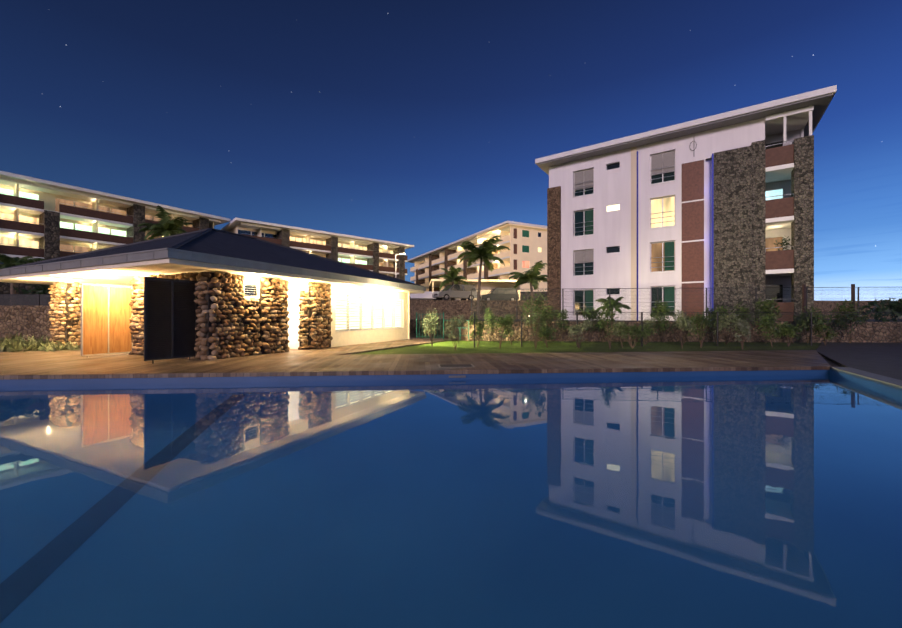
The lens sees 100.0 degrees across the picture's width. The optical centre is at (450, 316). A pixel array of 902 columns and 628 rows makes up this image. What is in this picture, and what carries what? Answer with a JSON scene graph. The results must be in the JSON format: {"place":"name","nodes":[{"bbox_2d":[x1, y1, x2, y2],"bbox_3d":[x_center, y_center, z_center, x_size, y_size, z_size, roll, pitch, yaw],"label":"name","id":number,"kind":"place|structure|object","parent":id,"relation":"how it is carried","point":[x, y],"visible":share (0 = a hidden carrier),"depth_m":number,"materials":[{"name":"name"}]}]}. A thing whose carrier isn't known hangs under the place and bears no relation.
{"place":"outdoors","nodes":[
{"label":"outdoors","id":0,"kind":"place"},
{"bbox_2d":[0,341,820,354],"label":"lawn","id":1,"kind":"structure","parent":0,"point":[447,347],"depth_m":16.01,"materials":[{"name":"green plant"}]},
{"bbox_2d":[0,331,31,345],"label":"bed plant","id":2,"kind":"object","parent":1,"relation":"on","point":[16,337],"visible":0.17,"depth_m":15.75,"materials":[{"name":"green plant"}]},
{"bbox_2d":[420,309,440,346],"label":"shrub","id":3,"kind":"object","parent":1,"relation":"on","point":[431,323],"visible":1,"depth_m":16.41,"materials":[{"name":"green plant"}]},
{"bbox_2d":[416,312,468,339],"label":"green gate","id":4,"kind":"structure","parent":1,"relation":"on","point":[419,336],"depth_m":20.95,"materials":[{"name":"teal metal"}]},
{"bbox_2d":[444,315,466,350],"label":"shrub","id":5,"kind":"object","parent":1,"relation":"on","point":[460,322],"visible":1,"depth_m":14.39,"materials":[{"name":"green plant"}]},
{"bbox_2d":[467,315,486,346],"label":"shrub","id":6,"kind":"object","parent":1,"relation":"on","point":[479,327],"visible":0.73,"depth_m":15.98,"materials":[{"name":"green plant"}]},
{"bbox_2d":[484,308,497,340],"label":"shrub","id":7,"kind":"object","parent":1,"relation":"on","point":[490,318],"visible":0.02,"depth_m":19.52,"materials":[{"name":"green plant"}]},
{"bbox_2d":[489,314,516,348],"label":"shrub","id":8,"kind":"object","parent":1,"relation":"on","point":[504,322],"visible":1,"depth_m":15.28,"materials":[{"name":"green plant"}]},
{"bbox_2d":[504,315,515,344],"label":"shrub","id":9,"kind":"object","parent":1,"relation":"on","point":[509,329],"depth_m":17.58,"materials":[{"name":"green plant"}]},
{"bbox_2d":[519,289,547,349],"bbox_3d":[3.318,0.055,15.133,1.212,2.502,1.029,0,0,-1],"label":"shrub","id":10,"kind":"object","parent":1,"relation":"on","point":[534,308],"visible":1,"depth_m":15.00,"materials":[{"name":"green plant"}]},
{"bbox_2d":[524,311,545,341],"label":"shrub","id":11,"kind":"object","parent":1,"relation":"on","point":[533,320],"depth_m":19.32,"materials":[{"name":"green plant"}]},
{"bbox_2d":[533,326,556,347],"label":"shrub","id":12,"kind":"object","parent":1,"relation":"on","point":[548,332],"visible":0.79,"depth_m":15.75,"materials":[{"name":"green plant"}]},
{"bbox_2d":[533,306,558,338],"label":"shrub","id":13,"kind":"object","parent":1,"relation":"on","point":[550,315],"visible":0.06,"depth_m":19.43,"materials":[{"name":"green plant"}]},
{"bbox_2d":[555,309,568,341],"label":"shrub","id":14,"kind":"object","parent":1,"relation":"on","point":[560,315],"visible":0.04,"depth_m":19.18,"materials":[{"name":"green plant"}]},
{"bbox_2d":[568,319,592,348],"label":"shrub","id":15,"kind":"object","parent":1,"relation":"on","point":[573,329],"visible":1,"depth_m":15.32,"materials":[{"name":"green plant"}]},
{"bbox_2d":[578,308,602,338],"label":"shrub","id":16,"kind":"object","parent":1,"relation":"on","point":[593,315],"visible":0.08,"depth_m":19.43,"materials":[{"name":"green plant"}]},
{"bbox_2d":[595,318,611,342],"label":"shrub","id":17,"kind":"object","parent":1,"relation":"on","point":[603,332],"depth_m":19.11,"materials":[{"name":"green plant"}]},
{"bbox_2d":[597,298,617,348],"bbox_3d":[6.359,0.268,15.207,0.691,2.076,0.822,0,0,-36],"label":"shrub","id":18,"kind":"object","parent":1,"relation":"on","point":[608,311],"visible":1,"depth_m":15.21,"materials":[{"name":"green plant"}]},
{"bbox_2d":[609,320,631,347],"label":"shrub","id":19,"kind":"object","parent":1,"relation":"on","point":[618,325],"visible":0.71,"depth_m":15.98,"materials":[{"name":"green plant"}]},
{"bbox_2d":[616,324,650,347],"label":"shrub","id":20,"kind":"object","parent":1,"relation":"on","point":[635,331],"visible":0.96,"depth_m":15.60,"materials":[{"name":"green plant"}]},
{"bbox_2d":[631,324,661,344],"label":"shrub","id":21,"kind":"object","parent":1,"relation":"on","point":[647,332],"depth_m":17.39,"materials":[{"name":"green plant"}]},
{"bbox_2d":[643,318,655,342],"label":"shrub","id":22,"kind":"object","parent":1,"relation":"on","point":[647,320],"depth_m":19.04,"materials":[{"name":"green plant"}]},
{"bbox_2d":[650,299,675,337],"bbox_3d":[10.731,0.204,19.144,1.177,2.207,1.362,0,0,-1],"label":"shrub","id":23,"kind":"object","parent":1,"relation":"on","point":[658,317],"visible":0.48,"depth_m":19.06,"materials":[{"name":"green plant"}]},
{"bbox_2d":[673,310,696,348],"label":"shrub","id":24,"kind":"object","parent":1,"relation":"on","point":[681,320],"visible":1,"depth_m":15.30,"materials":[{"name":"green plant"}]},
{"bbox_2d":[671,311,702,342],"bbox_3d":[11.767,0.519,18.734,1.226,1.577,1.360,0,0,-41],"label":"shrub","id":25,"kind":"object","parent":1,"relation":"on","point":[689,325],"depth_m":18.78,"materials":[{"name":"green plant"}]},
{"bbox_2d":[474,312,901,347],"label":"lawn fence posts","id":26,"kind":"object","parent":1,"relation":"on","point":[717,321],"visible":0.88,"depth_m":16.84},
{"bbox_2d":[475,312,901,347],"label":"lawn fence","id":27,"kind":"object","parent":1,"relation":"on","point":[799,334],"depth_m":16.69,"materials":[{"name":"grey"}]},
{"bbox_2d":[689,314,710,347],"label":"shrub","id":28,"kind":"object","parent":1,"relation":"on","point":[700,321],"visible":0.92,"depth_m":15.74,"materials":[{"name":"green plant"}]},
{"bbox_2d":[705,305,733,340],"bbox_3d":[13.268,0.330,18.889,1.426,1.956,1.220,0,0,-44],"label":"shrub","id":29,"kind":"object","parent":1,"relation":"on","point":[712,317],"visible":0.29,"depth_m":18.78,"materials":[{"name":"green plant"}]},
{"bbox_2d":[711,313,740,344],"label":"shrub","id":30,"kind":"object","parent":1,"relation":"on","point":[733,320],"depth_m":17.38,"materials":[{"name":"green plant"}]},
{"bbox_2d":[730,301,751,342],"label":"shrub","id":31,"kind":"object","parent":1,"relation":"on","point":[745,310],"visible":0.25,"depth_m":18.57,"materials":[{"name":"green plant"}]},
{"bbox_2d":[732,318,751,348],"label":"shrub","id":32,"kind":"object","parent":1,"relation":"on","point":[743,329],"visible":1,"depth_m":15.06,"materials":[{"name":"green plant"}]},
{"bbox_2d":[751,297,782,333],"bbox_3d":[15.509,0.175,18.602,1.211,2.261,1.228,0,0,-1],"label":"shrub","id":33,"kind":"object","parent":1,"relation":"on","point":[771,305],"visible":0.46,"depth_m":18.48,"materials":[{"name":"green plant"}]},
{"bbox_2d":[754,314,782,346],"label":"shrub","id":34,"kind":"object","parent":1,"relation":"on","point":[762,324],"visible":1,"depth_m":15.90,"materials":[{"name":"green plant"}]},
{"bbox_2d":[776,322,795,342],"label":"shrub","id":35,"kind":"object","parent":1,"relation":"on","point":[792,341],"depth_m":18.44,"materials":[{"name":"green plant"}]},
{"bbox_2d":[774,321,808,346],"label":"shrub","id":36,"kind":"object","parent":1,"relation":"on","point":[792,329],"visible":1,"depth_m":16.43,"materials":[{"name":"green plant"}]},
{"bbox_2d":[793,306,831,343],"bbox_3d":[17.273,0.391,18.185,1.390,1.834,1.397,0,0,-33],"label":"shrub","id":37,"kind":"object","parent":1,"relation":"on","point":[815,319],"visible":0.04,"depth_m":18.04,"materials":[{"name":"green plant"}]},
{"bbox_2d":[812,321,837,344],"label":"shrub","id":38,"kind":"object","parent":1,"relation":"on","point":[820,328],"visible":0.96,"depth_m":16.87,"materials":[{"name":"green plant"}]},
{"bbox_2d":[0,338,830,379],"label":"deck","id":39,"kind":"structure","parent":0,"point":[75,364],"depth_m":10.13,"materials":[{"name":"brown wood"}]},
{"bbox_2d":[0,335,46,351],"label":"bed plant","id":40,"kind":"object","parent":39,"relation":"on","point":[11,347],"visible":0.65,"depth_m":13.64,"materials":[{"name":"green plant"}]},
{"bbox_2d":[22,335,48,348],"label":"bed plant","id":41,"kind":"object","parent":39,"relation":"on","point":[42,341],"visible":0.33,"depth_m":15.17,"materials":[{"name":"green plant"}]},
{"bbox_2d":[24,338,73,350],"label":"bed plant","id":42,"kind":"object","parent":39,"relation":"on","point":[54,347],"visible":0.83,"depth_m":13.96,"materials":[{"name":"green plant"}]},
{"bbox_2d":[69,341,80,349],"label":"bed plant","id":43,"kind":"object","parent":39,"relation":"on","point":[76,347],"visible":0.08,"depth_m":14.22,"materials":[{"name":"green plant"}]},
{"bbox_2d":[48,272,332,359],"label":"stone wall","id":44,"kind":"structure","parent":39,"relation":"on","point":[231,321],"depth_m":12.48,"materials":[{"name":"brown stone"}]},
{"bbox_2d":[53,270,409,348],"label":"pool house walls","id":45,"kind":"structure","parent":39,"relation":"on","point":[360,315],"depth_m":17.08,"materials":[{"name":"white paint"}]},
{"bbox_2d":[81,284,132,357],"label":"wood screen doors","id":46,"kind":"structure","parent":45,"relation":"attached to","point":[106,314],"depth_m":11.90,"materials":[{"name":"wood"}]},
{"bbox_2d":[144,277,196,363],"bbox_3d":[-7.753,0.103,10.523,0.050,2.300,1.340,0,0,25],"label":"dark louvre screen","id":47,"kind":"object","parent":45,"relation":"attached to","point":[170,318],"visible":0.92,"depth_m":10.45,"materials":[{"name":"grey wood"}]},
{"bbox_2d":[1,228,421,285],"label":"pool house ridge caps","id":48,"kind":"object","parent":45,"relation":"on","point":[187,240],"visible":0.48,"depth_m":15.78,"materials":[{"name":"grey metal"}]},
{"bbox_2d":[0,248,425,293],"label":"roof soffit","id":49,"kind":"structure","parent":45,"relation":"on","point":[107,269],"depth_m":11.80,"materials":[{"name":"white paint"}]},
{"bbox_2d":[46,273,398,290],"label":"ceiling lights","id":50,"kind":"object","parent":49,"relation":"attached to","point":[124,273],"visible":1,"depth_m":12.60},
{"bbox_2d":[26,230,413,284],"bbox_3d":[-9.561,-2.717,18.027,11.460,2.060,13.260,0,0,25],"label":"roof","id":51,"kind":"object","parent":45,"relation":"on","point":[213,242],"visible":0.22,"depth_m":14.50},
{"bbox_2d":[438,364,474,377],"bbox_3d":[0.134,1.333,9.390,0.932,0.180,1.141,0,0,-1],"label":"skimmer","id":52,"kind":"object","parent":39,"relation":"on","point":[454,366],"visible":0.95,"depth_m":9.44,"materials":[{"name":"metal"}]},
{"bbox_2d":[0,263,899,342],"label":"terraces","id":53,"kind":"object","parent":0,"point":[27,320],"visible":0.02,"depth_m":19.92,"materials":[{"name":"stone"}]},
{"bbox_2d":[0,254,45,293],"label":"palm","id":54,"kind":"object","parent":53,"relation":"on","point":[7,261],"visible":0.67,"depth_m":27.12,"materials":[{"name":"green plant"}]},
{"bbox_2d":[0,295,49,305],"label":"fence","id":55,"kind":"object","parent":53,"relation":"on","point":[15,299],"depth_m":18.58,"materials":[{"name":"grey metal"}]},
{"bbox_2d":[0,294,49,305],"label":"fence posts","id":56,"kind":"object","parent":53,"relation":"on","point":[29,294],"visible":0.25,"depth_m":18.57,"materials":[{"name":"black metal"}]},
{"bbox_2d":[13,284,50,301],"bbox_3d":[-24.303,-1.520,23.444,5.262,2.016,2.741,0,0,26],"label":"tree","id":57,"kind":"object","parent":53,"relation":"on","point":[43,289],"visible":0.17,"depth_m":23.37,"materials":[{"name":"green plant"}]},
{"bbox_2d":[0,171,230,263],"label":"apartment","id":58,"kind":"structure","parent":53,"relation":"on","point":[43,219],"depth_m":48.01,"materials":[{"name":"beige paint"}]},
{"bbox_2d":[138,205,194,239],"bbox_3d":[-29.428,-7.665,39.459,4.826,6.838,4.572,0,0,-1],"label":"palm","id":59,"kind":"object","parent":53,"relation":"on","point":[168,227],"visible":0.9,"depth_m":38.73,"materials":[{"name":"green plant"}]},
{"bbox_2d":[221,218,413,279],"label":"apartment","id":60,"kind":"structure","parent":53,"relation":"on","point":[375,255],"depth_m":72.81,"materials":[{"name":"beige paint"}]},
{"bbox_2d":[395,253,404,277],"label":"street lamp","id":61,"kind":"object","parent":53,"relation":"on","point":[395,262],"visible":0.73,"depth_m":43.76,"materials":[{"name":"silver metal"}]},
{"bbox_2d":[410,291,436,299],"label":"white pickup car","id":62,"kind":"object","parent":53,"relation":"on","point":[427,295],"visible":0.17,"depth_m":40.61,"materials":[{"name":"white paint"}]},
{"bbox_2d":[438,266,468,299],"bbox_3d":[0.322,-3.491,39.977,3.367,3.687,3.591,0,0,16],"label":"palm","id":63,"kind":"object","parent":53,"relation":"on","point":[452,276],"visible":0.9,"depth_m":39.56,"materials":[{"name":"green plant"}]},
{"bbox_2d":[432,284,476,299],"bbox_3d":[0.409,-2.506,39.554,4.427,1.700,2.120,0,0,-26],"label":"silver suv","id":64,"kind":"object","parent":53,"relation":"on","point":[460,291],"visible":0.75,"depth_m":38.87,"materials":[{"name":"grey paint"}]},
{"bbox_2d":[407,221,546,291],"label":"apartment building","id":65,"kind":"structure","parent":53,"relation":"on","point":[426,269],"depth_m":87.15,"materials":[{"name":"beige paint"}]},
{"bbox_2d":[476,223,546,291],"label":"building wall","id":66,"kind":"structure","parent":65,"relation":"attached to","point":[528,247],"depth_m":71.70,"materials":[{"name":"beige paint"}]},
{"bbox_2d":[429,279,528,299],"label":"carport","id":67,"kind":"object","parent":53,"relation":"on","point":[488,285],"visible":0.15,"depth_m":46.23,"materials":[{"name":"white metal"}]},
{"bbox_2d":[457,235,509,318],"bbox_3d":[2.939,-3.637,35.921,4.722,7.782,5.378,0,0,-16],"label":"palm","id":68,"kind":"object","parent":53,"relation":"on","point":[483,252],"visible":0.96,"depth_m":35.82,"materials":[{"name":"green plant"}]},
{"bbox_2d":[480,288,518,299],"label":"dark car","id":69,"kind":"object","parent":53,"relation":"on","point":[491,295],"visible":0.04,"depth_m":43.76,"materials":[{"name":"grey paint"}]},
{"bbox_2d":[508,260,546,318],"bbox_3d":[7.398,-2.418,35.309,4.102,5.343,4.385,0,0,-18],"label":"palm","id":70,"kind":"object","parent":53,"relation":"on","point":[531,277],"visible":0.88,"depth_m":34.73,"materials":[{"name":"green plant"}]},
{"bbox_2d":[596,296,630,318],"bbox_3d":[8.887,-0.424,20.706,1.995,1.353,1.462,0,0,10],"label":"palm tree","id":71,"kind":"object","parent":53,"relation":"on","point":[616,304],"visible":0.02,"depth_m":20.58,"materials":[{"name":"green plant"}]},
{"bbox_2d":[549,118,764,320],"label":"building walls","id":72,"kind":"structure","parent":53,"relation":"on","point":[639,217],"depth_m":25.20,"materials":[{"name":"white paint"}]},
{"bbox_2d":[547,135,813,320],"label":"cladding","id":73,"kind":"structure","parent":72,"relation":"attached to","point":[739,220],"depth_m":21.91,"materials":[{"name":"grey stone"}]},
{"bbox_2d":[535,85,836,174],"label":"building roof","id":74,"kind":"structure","parent":72,"relation":"on","point":[820,99],"depth_m":22.68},
{"bbox_2d":[774,236,791,250],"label":"balcony plant","id":75,"kind":"object","parent":72,"relation":"attached to","point":[784,244],"visible":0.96,"depth_m":21.57,"materials":[{"name":"green plant"}]},
{"bbox_2d":[765,105,813,320],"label":"balconies","id":76,"kind":"structure","parent":72,"relation":"attached to","point":[784,130],"depth_m":21.44,"materials":[{"name":"brown paint"}]},
{"bbox_2d":[471,287,858,321],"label":"fence posts","id":77,"kind":"object","parent":53,"relation":"on","point":[665,288],"depth_m":19.94,"materials":[{"name":"black metal"}]},
{"bbox_2d":[802,284,854,321],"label":"rust posts","id":78,"kind":"object","parent":53,"relation":"on","point":[804,295],"visible":0.57,"depth_m":19.21,"materials":[{"name":"brown metal"}]},
{"bbox_2d":[860,298,901,321],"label":"bush","id":79,"kind":"object","parent":53,"relation":"on","point":[896,306],"visible":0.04,"depth_m":19.54,"materials":[{"name":"green plant"}]},
{"bbox_2d":[0,375,901,627],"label":"pool water","id":80,"kind":"structure","parent":0,"point":[766,501],"depth_m":2.97,"materials":[{"name":"blue liquid"}]},
{"bbox_2d":[0,0,901,300],"label":"sky","id":81,"kind":"structure","parent":0,"point":[423,124],"materials":[{"name":"blue"}]},
{"bbox_2d":[410,332,841,366],"bbox_3d":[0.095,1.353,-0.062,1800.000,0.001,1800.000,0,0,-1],"label":"ground","id":82,"kind":"structure","parent":0,"point":[830,362],"depth_m":24.61,"materials":[{"name":"green plant"}]},
{"bbox_2d":[0,368,901,397],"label":"pool shell","id":83,"kind":"object","parent":82,"relation":"in","point":[895,391],"depth_m":8.72,"materials":[{"name":"tile"}]},
{"bbox_2d":[473,287,889,321],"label":"fence wall","id":84,"kind":"structure","parent":0,"point":[687,300],"depth_m":19.84,"materials":[{"name":"brown"}]},
{"bbox_2d":[816,342,901,389],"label":"paving","id":85,"kind":"structure","parent":0,"point":[877,362],"depth_m":11.34,"materials":[{"name":"concrete"}]},
{"bbox_2d":[828,299,868,342],"bbox_3d":[19.077,0.217,18.222,1.446,2.182,1.381,0,0,-1],"label":"shrub","id":86,"kind":"object","parent":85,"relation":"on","point":[849,318],"visible":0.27,"depth_m":18.21,"materials":[{"name":"green plant"}]}
]}

